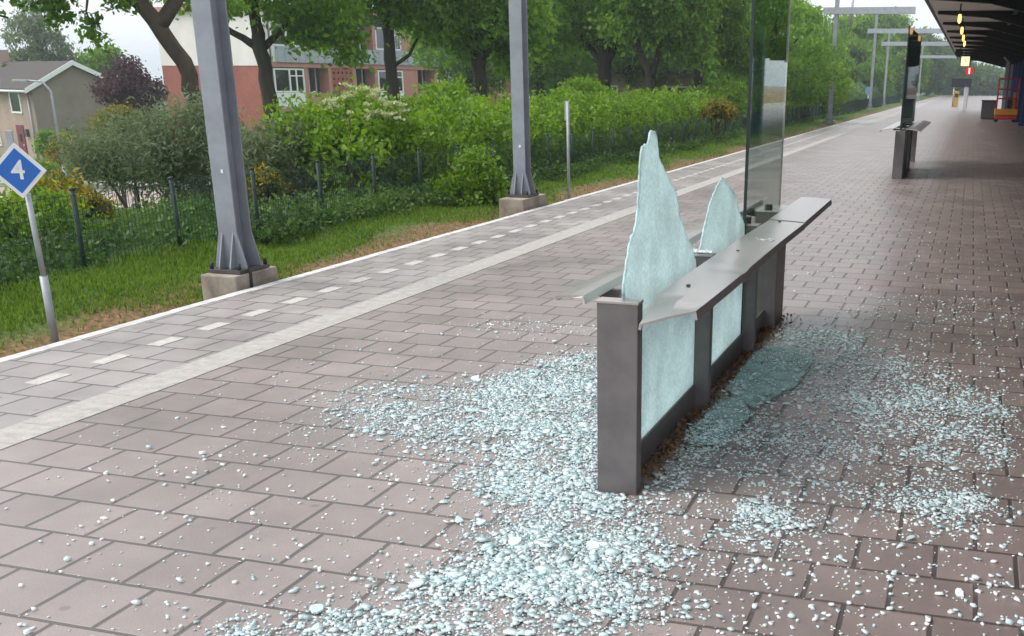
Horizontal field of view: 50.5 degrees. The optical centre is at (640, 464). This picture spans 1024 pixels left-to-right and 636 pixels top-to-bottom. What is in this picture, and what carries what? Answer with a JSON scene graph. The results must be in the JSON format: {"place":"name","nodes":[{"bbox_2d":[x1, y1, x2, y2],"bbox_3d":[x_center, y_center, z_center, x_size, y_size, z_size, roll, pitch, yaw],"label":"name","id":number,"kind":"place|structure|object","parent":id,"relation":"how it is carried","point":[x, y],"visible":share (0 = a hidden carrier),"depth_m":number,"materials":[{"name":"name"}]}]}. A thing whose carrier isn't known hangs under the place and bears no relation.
{"place":"outdoors","nodes":[
{"label":"outdoors","id":0,"kind":"place"},
{"bbox_2d":[0,50,133,162],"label":"brown house","id":1,"kind":"structure","parent":0,"point":[26,111],"depth_m":61.74,"materials":[{"name":"beige brick"}]},
{"bbox_2d":[8,92,22,113],"bbox_3d":[-35.956,-20.870,61.701,1.500,1.300,0.080,17,25,38],"label":"window","id":2,"kind":"structure","parent":1,"relation":"in","point":[14,98],"depth_m":61.73,"materials":[{"name":"white paint"}]},
{"bbox_2d":[15,125,27,153],"bbox_3d":[-36.029,-18.686,62.498,1.000,2.050,0.120,17,25,38],"label":"door","id":3,"kind":"structure","parent":1,"relation":"in","point":[19,128],"depth_m":62.34,"materials":[{"name":"red paint"}]},
{"bbox_2d":[0,180,187,190],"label":"pavement","id":4,"kind":"structure","parent":0,"point":[86,184],"depth_m":47.94,"materials":[{"name":"concrete"}]},
{"bbox_2d":[0,187,292,209],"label":"street","id":5,"kind":"structure","parent":0,"point":[102,192],"depth_m":45.33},
{"bbox_2d":[12,79,67,189],"bbox_3d":[-24.808,-13.476,44.454,1.504,4.637,0.250,-1,20,-4],"label":"street lamp","id":6,"kind":"object","parent":5,"relation":"on","point":[53,107],"visible":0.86,"depth_m":43.97,"materials":[{"name":"metal"}]},
{"bbox_2d":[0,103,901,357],"bbox_3d":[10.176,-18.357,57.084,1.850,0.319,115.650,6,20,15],"label":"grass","id":7,"kind":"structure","parent":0,"point":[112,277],"depth_m":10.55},
{"bbox_2d":[0,82,1002,357],"bbox_3d":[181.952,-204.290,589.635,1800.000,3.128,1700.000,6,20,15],"label":"ground","id":8,"kind":"structure","parent":0,"point":[412,230],"depth_m":12.11,"materials":[{"name":"brown soil"}]},
{"bbox_2d":[0,6,8,66],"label":"broadleaf tree","id":9,"kind":"object","parent":8,"relation":"on","point":[3,12],"visible":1,"depth_m":18.04,"materials":[{"name":"green plant"}]},
{"bbox_2d":[0,131,58,341],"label":"track sign","id":10,"kind":"object","parent":8,"relation":"on","point":[22,172],"visible":0.99,"depth_m":7.46,"materials":[{"name":"metal"}]},
{"bbox_2d":[0,0,88,64],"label":"birch tree","id":11,"kind":"object","parent":8,"relation":"on","point":[27,28],"visible":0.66,"depth_m":73.80,"materials":[{"name":"green plant"}]},
{"bbox_2d":[0,155,91,182],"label":"garden hedge","id":12,"kind":"object","parent":8,"relation":"on","point":[46,165],"visible":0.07,"depth_m":46.09,"materials":[{"name":"green plant"}]},
{"bbox_2d":[28,126,79,178],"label":"clipped bush","id":13,"kind":"object","parent":8,"relation":"on","point":[40,139],"visible":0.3,"depth_m":47.57,"materials":[{"name":"green plant"}]},
{"bbox_2d":[0,164,116,218],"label":"broom bush","id":14,"kind":"object","parent":8,"relation":"on","point":[65,181],"visible":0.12,"depth_m":12.45,"materials":[{"name":"brown plant"}]},
{"bbox_2d":[42,132,93,183],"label":"broom bush","id":15,"kind":"object","parent":8,"relation":"on","point":[47,152],"visible":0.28,"depth_m":41.71,"materials":[{"name":"brown plant"}]},
{"bbox_2d":[0,176,139,253],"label":"shrub","id":16,"kind":"object","parent":8,"relation":"on","point":[36,195],"visible":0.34,"depth_m":11.05,"materials":[{"name":"green plant"}]},
{"bbox_2d":[67,192,114,222],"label":"broom bush","id":17,"kind":"object","parent":8,"relation":"on","point":[99,204],"visible":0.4,"depth_m":11.77,"materials":[{"name":"brown plant"}]},
{"bbox_2d":[75,43,127,75],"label":"broadleaf tree","id":18,"kind":"object","parent":8,"relation":"on","point":[97,60],"visible":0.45,"depth_m":79.05,"materials":[{"name":"green plant"}]},
{"bbox_2d":[84,101,149,216],"bbox_3d":[-14.627,-8.096,30.589,1.412,4.302,1.681,13,23,30],"label":"bush","id":19,"kind":"object","parent":8,"relation":"on","point":[127,111],"visible":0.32,"depth_m":29.77,"materials":[{"name":"green plant"}]},
{"bbox_2d":[0,0,251,203],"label":"broadleaf tree","id":20,"kind":"object","parent":8,"relation":"on","point":[159,22],"visible":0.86,"depth_m":19.18,"materials":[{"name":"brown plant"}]},
{"bbox_2d":[84,51,170,178],"bbox_3d":[-24.679,-16.874,52.333,3.714,6.136,2.863,-13,24,-33],"label":"plum tree","id":21,"kind":"object","parent":8,"relation":"on","point":[131,79],"visible":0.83,"depth_m":51.47,"materials":[{"name":"purple plant"}]},
{"bbox_2d":[41,83,251,213],"bbox_3d":[-7.713,-4.646,17.168,3.337,2.814,2.006,-5,20,-16],"label":"shrub","id":22,"kind":"object","parent":8,"relation":"on","point":[189,151],"visible":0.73,"depth_m":16.69,"materials":[{"name":"green plant"}]},
{"bbox_2d":[190,0,277,300],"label":"catenary mast","id":23,"kind":"object","parent":8,"relation":"on","point":[240,266],"visible":0.91,"depth_m":9.27,"materials":[{"name":"metal"}]},
{"bbox_2d":[245,162,293,210],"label":"broom bush","id":24,"kind":"object","parent":8,"relation":"on","point":[256,170],"visible":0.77,"depth_m":14.91,"materials":[{"name":"plant"}]},
{"bbox_2d":[189,104,357,210],"bbox_3d":[-5.193,-4.124,15.548,2.068,2.088,1.788,6,20,15],"label":"shrub","id":25,"kind":"object","parent":8,"relation":"on","point":[254,141],"visible":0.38,"depth_m":15.23,"materials":[{"name":"green plant"}]},
{"bbox_2d":[159,0,389,165],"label":"broadleaf tree","id":26,"kind":"object","parent":8,"relation":"on","point":[332,15],"visible":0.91,"depth_m":26.31,"materials":[{"name":"green plant"}]},
{"bbox_2d":[154,3,554,147],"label":"apartment block","id":27,"kind":"structure","parent":8,"relation":"on","point":[302,73],"depth_m":73.42,"materials":[{"name":"red brick"}]},
{"bbox_2d":[268,21,299,46],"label":"window","id":28,"kind":"structure","parent":27,"relation":"in","point":[269,23],"depth_m":69.97,"materials":[{"name":"white paint"}]},
{"bbox_2d":[273,68,305,91],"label":"window","id":29,"kind":"structure","parent":27,"relation":"in","point":[293,79],"depth_m":71.28,"materials":[{"name":"white paint"}]},
{"bbox_2d":[307,68,319,92],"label":"loggia door","id":30,"kind":"structure","parent":27,"relation":"in","point":[313,77],"depth_m":73.95,"materials":[{"name":"white paint"}]},
{"bbox_2d":[356,69,365,86],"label":"loggia door","id":31,"kind":"structure","parent":27,"relation":"in","point":[360,74],"depth_m":77.20,"materials":[{"name":"white paint"}]},
{"bbox_2d":[374,27,401,50],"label":"window","id":32,"kind":"structure","parent":27,"relation":"in","point":[379,40],"depth_m":76.92,"materials":[{"name":"glass"}]},
{"bbox_2d":[377,70,403,91],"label":"window","id":33,"kind":"structure","parent":27,"relation":"in","point":[381,73],"depth_m":77.95,"materials":[{"name":"white paint"}]},
{"bbox_2d":[417,70,424,92],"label":"loggia door","id":34,"kind":"structure","parent":27,"relation":"in","point":[421,73],"depth_m":81.91,"materials":[{"name":"white paint"}]},
{"bbox_2d":[285,75,440,196],"bbox_3d":[-4.358,-4.782,16.639,2.510,2.350,1.659,-1,20,-4],"label":"blossom shrub","id":35,"kind":"object","parent":8,"relation":"on","point":[391,132],"visible":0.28,"depth_m":16.32,"materials":[{"name":"green plant"}]},
{"bbox_2d":[290,0,482,106],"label":"broadleaf tree","id":36,"kind":"object","parent":8,"relation":"on","point":[432,20],"visible":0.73,"depth_m":30.27,"materials":[{"name":"green plant"}]},
{"bbox_2d":[0,102,890,290],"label":"undergrowth","id":37,"kind":"object","parent":8,"relation":"on","point":[366,206],"visible":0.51,"depth_m":12.88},
{"bbox_2d":[0,95,900,290],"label":"fence","id":38,"kind":"object","parent":8,"relation":"on","point":[538,143],"visible":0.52,"depth_m":13.51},
{"bbox_2d":[395,28,509,100],"bbox_3d":[-9.471,-22.769,59.157,8.973,13.020,8.641,-10,22,-27],"label":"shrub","id":39,"kind":"object","parent":8,"relation":"on","point":[455,68],"visible":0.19,"depth_m":58.84,"materials":[{"name":"green plant"}]},
{"bbox_2d":[412,72,496,109],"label":"shrub","id":40,"kind":"object","parent":8,"relation":"on","point":[446,87],"visible":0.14,"depth_m":23.78,"materials":[{"name":"green plant"}]},
{"bbox_2d":[244,79,710,201],"bbox_3d":[-2.010,-7.610,24.477,3.124,2.185,21.130,6,20,15],"label":"field hedge","id":41,"kind":"object","parent":8,"relation":"on","point":[486,121],"visible":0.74,"depth_m":18.83,"materials":[{"name":"green plant"}]},
{"bbox_2d":[399,0,562,97],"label":"broadleaf tree","id":42,"kind":"object","parent":8,"relation":"on","point":[480,42],"visible":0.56,"depth_m":32.14,"materials":[{"name":"green plant"}]},
{"bbox_2d":[416,133,545,207],"bbox_3d":[-2.451,-4.347,16.241,1.953,1.283,1.153,-4,20,-14],"label":"shrub","id":43,"kind":"object","parent":8,"relation":"on","point":[481,186],"visible":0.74,"depth_m":16.12,"materials":[{"name":"green plant"}]},
{"bbox_2d":[0,0,1023,635],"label":"platform","id":44,"kind":"structure","parent":8,"relation":"on","point":[952,197],"depth_m":5.58,"materials":[{"name":"brick"}]},
{"bbox_2d":[309,604,323,613],"bbox_3d":[-1.119,0.499,3.703,0.049,0.011,0.059,-12,24,-11],"label":"glass chunk","id":45,"kind":"object","parent":44,"relation":"on","point":[316,608],"visible":1,"depth_m":3.70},
{"bbox_2d":[392,609,399,615],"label":"glass chunk","id":46,"kind":"object","parent":44,"relation":"on","point":[397,612],"visible":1,"depth_m":3.68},
{"bbox_2d":[408,580,423,588],"bbox_3d":[-0.815,0.435,3.887,0.061,0.010,0.048,-8,20,13],"label":"glass chunk","id":47,"kind":"object","parent":44,"relation":"on","point":[416,584],"visible":1,"depth_m":3.88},
{"bbox_2d":[437,623,443,629],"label":"glass chunk","id":48,"kind":"object","parent":44,"relation":"on","point":[440,626],"visible":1,"depth_m":3.58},
{"bbox_2d":[0,103,918,396],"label":"edge markings","id":49,"kind":"object","parent":44,"relation":"on","point":[156,343],"visible":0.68,"depth_m":8.85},
{"bbox_2d":[0,96,936,362],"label":"platform edge","id":50,"kind":"object","parent":44,"relation":"attached to","point":[78,338],"visible":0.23,"depth_m":9.63,"materials":[{"name":"white paint"}]},
{"bbox_2d":[0,95,947,449],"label":"guide line","id":51,"kind":"object","parent":44,"relation":"on","point":[34,427],"visible":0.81,"depth_m":7.49,"materials":[{"name":"beige tile"}]},
{"bbox_2d":[476,520,485,525],"bbox_3d":[-0.661,0.239,4.435,0.040,0.009,0.034,-25,28,-29],"label":"glass chunk","id":52,"kind":"object","parent":44,"relation":"on","point":[480,522],"visible":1,"depth_m":4.43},
{"bbox_2d":[479,576,487,582],"bbox_3d":[-0.576,0.423,3.926,0.025,0.007,0.045,14,36,31],"label":"glass chunk","id":53,"kind":"object","parent":44,"relation":"on","point":[483,579],"visible":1,"depth_m":3.92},
{"bbox_2d":[0,225,1023,635],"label":"glass dice","id":54,"kind":"object","parent":44,"relation":"on","point":[504,587],"visible":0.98,"depth_m":4.80,"materials":[{"name":"glass"}]},
{"bbox_2d":[457,576,467,581],"bbox_3d":[-0.653,0.421,3.926,0.036,0.006,0.047,4,21,14],"label":"glass chunk","id":55,"kind":"object","parent":54,"relation":"on","point":[462,579],"visible":1,"depth_m":3.92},
{"bbox_2d":[508,537,521,545],"bbox_3d":[-0.500,0.302,4.255,0.058,0.016,0.065,-21,30,-29],"label":"glass chunk","id":56,"kind":"object","parent":44,"relation":"on","point":[513,541],"visible":1,"depth_m":4.25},
{"bbox_2d":[571,540,581,544],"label":"glass chunk","id":57,"kind":"object","parent":44,"relation":"on","point":[577,542],"visible":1,"depth_m":4.25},
{"bbox_2d":[586,541,599,548],"bbox_3d":[-0.187,0.318,4.224,0.044,0.013,0.066,-22,34,-35],"label":"glass chunk","id":58,"kind":"object","parent":44,"relation":"on","point":[592,544],"visible":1,"depth_m":4.22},
{"bbox_2d":[163,323,1023,635],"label":"glass flakes","id":59,"kind":"object","parent":44,"relation":"on","point":[553,493],"visible":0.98,"depth_m":4.73,"materials":[{"name":"glass"}]},
{"bbox_2d":[555,0,831,494],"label":"wind screen","id":60,"kind":"object","parent":44,"relation":"on","point":[681,322],"visible":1,"depth_m":5.39,"materials":[{"name":"silver metal"}]},
{"bbox_2d":[641,312,794,488],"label":"leaf litter","id":61,"kind":"object","parent":44,"relation":"on","point":[664,446],"visible":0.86,"depth_m":5.86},
{"bbox_2d":[691,396,748,443],"bbox_3d":[0.456,-0.244,5.803,0.251,0.011,0.902,7,21,15],"label":"glass sheet","id":62,"kind":"object","parent":44,"relation":"on","point":[725,417],"visible":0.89,"depth_m":5.85,"materials":[{"name":"teal"}]},
{"bbox_2d":[726,345,814,406],"bbox_3d":[0.824,-0.570,6.727,0.416,0.010,1.531,7,21,15],"label":"glass sheet","id":63,"kind":"object","parent":44,"relation":"on","point":[763,386],"visible":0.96,"depth_m":6.68,"materials":[{"name":"teal"}]},
{"bbox_2d":[879,26,930,178],"bbox_3d":[5.777,-7.772,23.030,0.760,2.790,5.900,6,20,15],"label":"wind screen","id":64,"kind":"object","parent":44,"relation":"on","point":[905,146],"visible":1,"depth_m":22.00,"materials":[{"name":"silver metal"}]},
{"bbox_2d":[953,91,958,106],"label":"ticket pillar","id":65,"kind":"structure","parent":44,"relation":"on","point":[955,98],"depth_m":95.15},
{"bbox_2d":[955,588,963,596],"bbox_3d":[1.148,0.464,3.870,0.030,0.007,0.054,-9,31,3],"label":"glass chunk","id":66,"kind":"object","parent":44,"relation":"on","point":[958,592],"visible":1,"depth_m":3.87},
{"bbox_2d":[955,45,963,56],"bbox_3d":[16.301,-21.161,54.946,0.420,0.572,0.503,6,20,15],"label":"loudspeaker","id":67,"kind":"object","parent":44,"relation":"hanging from","point":[958,52],"visible":0.98,"depth_m":54.80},
{"bbox_2d":[957,4,963,23],"bbox_3d":[8.104,-11.447,27.256,0.197,0.470,0.200,6,20,15],"label":"platform lamp","id":68,"kind":"object","parent":44,"relation":"attached to","point":[960,12],"visible":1,"depth_m":27.24,"materials":[{"name":"yellow glass"}]},
{"bbox_2d":[951,78,971,106],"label":"departure board","id":69,"kind":"object","parent":44,"relation":"on","point":[958,82],"visible":0.94,"depth_m":95.03,"materials":[{"name":"metal"}]},
{"bbox_2d":[959,18,964,34],"bbox_3d":[9.896,-13.489,33.051,0.197,0.470,0.200,6,20,15],"label":"platform lamp","id":70,"kind":"object","parent":44,"relation":"attached to","point":[962,25],"visible":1,"depth_m":33.02,"materials":[{"name":"yellow glass"}]},
{"bbox_2d":[960,50,969,66],"bbox_3d":[18.127,-22.686,59.936,0.500,0.870,0.239,6,20,15],"label":"station clock","id":71,"kind":"object","parent":44,"relation":"hanging from","point":[965,60],"visible":1,"depth_m":59.88,"materials":[{"name":"beige"}]},
{"bbox_2d":[962,84,969,110],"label":"white post","id":72,"kind":"object","parent":44,"relation":"on","point":[965,98],"visible":1,"depth_m":80.16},
{"bbox_2d":[965,52,972,74],"bbox_3d":[18.971,-23.133,61.850,0.439,1.294,0.135,6,20,15],"label":"red sign","id":73,"kind":"object","parent":44,"relation":"hanging from","point":[968,70],"visible":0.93,"depth_m":61.94,"materials":[{"name":"red"}]},
{"bbox_2d":[980,100,995,118],"bbox_3d":[19.407,-19.802,59.914,0.860,1.015,0.760,6,20,15],"label":"platform bin","id":74,"kind":"object","parent":44,"relation":"on","point":[988,107],"visible":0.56,"depth_m":59.60,"materials":[{"name":"grey metal"}]},
{"bbox_2d":[993,56,1019,121],"bbox_3d":[18.823,-19.210,55.002,1.120,3.178,0.840,6,20,15],"label":"personnel lift","id":75,"kind":"object","parent":44,"relation":"on","point":[1007,113],"visible":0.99,"depth_m":54.93,"materials":[{"name":"red paint"}]},
{"bbox_2d":[499,0,545,217],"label":"catenary mast","id":76,"kind":"object","parent":8,"relation":"on","point":[523,194],"visible":0.92,"depth_m":15.25,"materials":[{"name":"metal"}]},
{"bbox_2d":[482,0,603,153],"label":"broadleaf tree","id":77,"kind":"object","parent":8,"relation":"on","point":[539,83],"visible":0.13,"depth_m":54.27,"materials":[{"name":"green plant"}]},
{"bbox_2d":[549,73,620,152],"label":"shrub","id":78,"kind":"object","parent":8,"relation":"on","point":[584,84],"visible":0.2,"depth_m":35.70,"materials":[{"name":"green plant"}]},
{"bbox_2d":[528,0,646,92],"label":"broadleaf tree","id":79,"kind":"object","parent":8,"relation":"on","point":[571,30],"visible":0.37,"depth_m":40.93,"materials":[{"name":"green plant"}]},
{"bbox_2d":[544,43,641,93],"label":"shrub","id":80,"kind":"object","parent":8,"relation":"on","point":[615,64],"visible":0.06,"depth_m":58.94,"materials":[{"name":"green plant"}]},
{"bbox_2d":[559,46,719,97],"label":"brick house","id":81,"kind":"structure","parent":8,"relation":"on","point":[685,81],"depth_m":61.44,"materials":[{"name":"brown brick"}]},
{"bbox_2d":[666,86,686,93],"bbox_3d":[2.053,-21.256,62.244,1.300,1.300,0.070,-6,21,-17],"label":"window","id":82,"kind":"structure","parent":81,"relation":"in","point":[669,87],"depth_m":62.09,"materials":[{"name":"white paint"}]},
{"bbox_2d":[611,43,687,90],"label":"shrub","id":83,"kind":"object","parent":8,"relation":"on","point":[661,68],"visible":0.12,"depth_m":60.63,"materials":[{"name":"green plant"}]},
{"bbox_2d":[582,0,729,92],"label":"broadleaf tree","id":84,"kind":"object","parent":8,"relation":"on","point":[680,28],"visible":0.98,"depth_m":38.64,"materials":[{"name":"green plant"}]},
{"bbox_2d":[641,0,763,91],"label":"broadleaf tree","id":85,"kind":"object","parent":8,"relation":"on","point":[735,53],"visible":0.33,"depth_m":42.73,"materials":[{"name":"green plant"}]},
{"bbox_2d":[697,96,738,141],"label":"broom bush","id":86,"kind":"object","parent":8,"relation":"on","point":[724,109],"visible":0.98,"depth_m":32.89,"materials":[{"name":"yellow plant"}]},
{"bbox_2d":[655,0,799,89],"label":"broadleaf tree","id":87,"kind":"object","parent":8,"relation":"on","point":[689,70],"visible":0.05,"depth_m":59.06,"materials":[{"name":"green plant"}]},
{"bbox_2d":[631,79,846,139],"bbox_3d":[6.752,-18.191,53.482,3.579,2.862,45.921,6,20,15],"label":"field hedge","id":88,"kind":"object","parent":8,"relation":"on","point":[737,94],"visible":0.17,"depth_m":40.87,"materials":[{"name":"green plant"}]},
{"bbox_2d":[703,0,848,108],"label":"broadleaf tree","id":89,"kind":"object","parent":8,"relation":"on","point":[820,60],"visible":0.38,"depth_m":48.80,"materials":[{"name":"green plant"}]},
{"bbox_2d":[755,0,857,116],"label":"broadleaf tree","id":90,"kind":"object","parent":8,"relation":"on","point":[841,55],"visible":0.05,"depth_m":73.18,"materials":[{"name":"green plant"}]},
{"bbox_2d":[787,48,857,118],"bbox_3d":[9.024,-20.474,58.002,5.363,3.927,4.838,6,20,15],"label":"broadleaf tree","id":91,"kind":"object","parent":8,"relation":"on","point":[837,97],"visible":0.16,"depth_m":57.44,"materials":[{"name":"green plant"}]},
{"bbox_2d":[813,14,905,96],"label":"broadleaf tree","id":92,"kind":"object","parent":8,"relation":"on","point":[860,26],"visible":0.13,"depth_m":116.68,"materials":[{"name":"green plant"}]},
{"bbox_2d":[836,35,896,103],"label":"broadleaf tree","id":93,"kind":"object","parent":8,"relation":"on","point":[860,49],"visible":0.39,"depth_m":113.60,"materials":[{"name":"green plant"}]},
{"bbox_2d":[823,0,915,125],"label":"catenary mast","id":94,"kind":"object","parent":8,"relation":"on","point":[836,11],"visible":0.91,"depth_m":50.20,"materials":[{"name":"metal"}]},
{"bbox_2d":[850,0,853,25],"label":"drop post","id":95,"kind":"object","parent":94,"relation":"attached to","point":[851,16],"visible":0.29,"depth_m":55.01,"materials":[{"name":"metal"}]},
{"bbox_2d":[839,79,899,107],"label":"field hedge","id":96,"kind":"object","parent":8,"relation":"on","point":[860,93],"visible":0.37,"depth_m":101.84,"materials":[{"name":"green plant"}]},
{"bbox_2d":[859,6,930,94],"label":"broadleaf tree","id":97,"kind":"object","parent":8,"relation":"on","point":[891,21],"visible":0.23,"depth_m":145.29,"materials":[{"name":"green plant"}]},
{"bbox_2d":[866,14,942,108],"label":"catenary mast","id":98,"kind":"object","parent":8,"relation":"on","point":[875,31],"visible":0.78,"depth_m":80.16,"materials":[{"name":"metal"}]},
{"bbox_2d":[894,40,932,98],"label":"broadleaf tree","id":99,"kind":"object","parent":8,"relation":"on","point":[924,76],"visible":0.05,"depth_m":147.61,"materials":[{"name":"green plant"}]},
{"bbox_2d":[881,33,949,105],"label":"catenary mast","id":100,"kind":"object","parent":8,"relation":"on","point":[888,43],"visible":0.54,"depth_m":94.76,"materials":[{"name":"metal"}]},
{"bbox_2d":[894,26,957,93],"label":"broadleaf tree","id":101,"kind":"object","parent":8,"relation":"on","point":[940,68],"visible":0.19,"depth_m":176.11,"materials":[{"name":"green plant"}]},
{"bbox_2d":[916,46,956,100],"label":"catenary mast","id":102,"kind":"object","parent":8,"relation":"on","point":[922,56],"visible":0.77,"depth_m":136.07,"materials":[{"name":"metal"}]},
{"bbox_2d":[919,36,975,95],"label":"broadleaf tree","id":103,"kind":"object","parent":8,"relation":"on","point":[959,72],"visible":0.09,"depth_m":196.23,"materials":[{"name":"green plant"}]},
{"bbox_2d":[924,60,983,94],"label":"broadleaf tree","id":104,"kind":"object","parent":8,"relation":"on","point":[975,76],"visible":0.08,"depth_m":222.25,"materials":[{"name":"green plant"}]},
{"bbox_2d":[946,71,986,95],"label":"broadleaf tree","id":105,"kind":"object","parent":8,"relation":"on","point":[981,85],"visible":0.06,"depth_m":228.42,"materials":[{"name":"green plant"}]},
{"bbox_2d":[974,62,1004,95],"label":"broadleaf tree","id":106,"kind":"object","parent":8,"relation":"on","point":[993,74],"visible":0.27,"depth_m":255.92,"materials":[{"name":"green plant"}]},
{"bbox_2d":[973,67,1005,94],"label":"broadleaf tree","id":107,"kind":"object","parent":8,"relation":"on","point":[1001,93],"visible":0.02,"depth_m":266.91,"materials":[{"name":"green plant"}]},
{"bbox_2d":[0,0,1004,81],"label":"sky","id":108,"kind":"structure","parent":0,"point":[132,34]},
{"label":"ballast stones","id":109,"kind":"object","parent":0,"visible":0},
{"bbox_2d":[565,101,569,198],"bbox_3d":[-1.149,-4.876,16.827,0.075,1.555,0.048,6,20,15],"label":"marker post","id":110,"kind":"object","parent":109,"relation":"on","point":[567,111],"visible":0.92,"depth_m":16.75,"materials":[{"name":"metal"}]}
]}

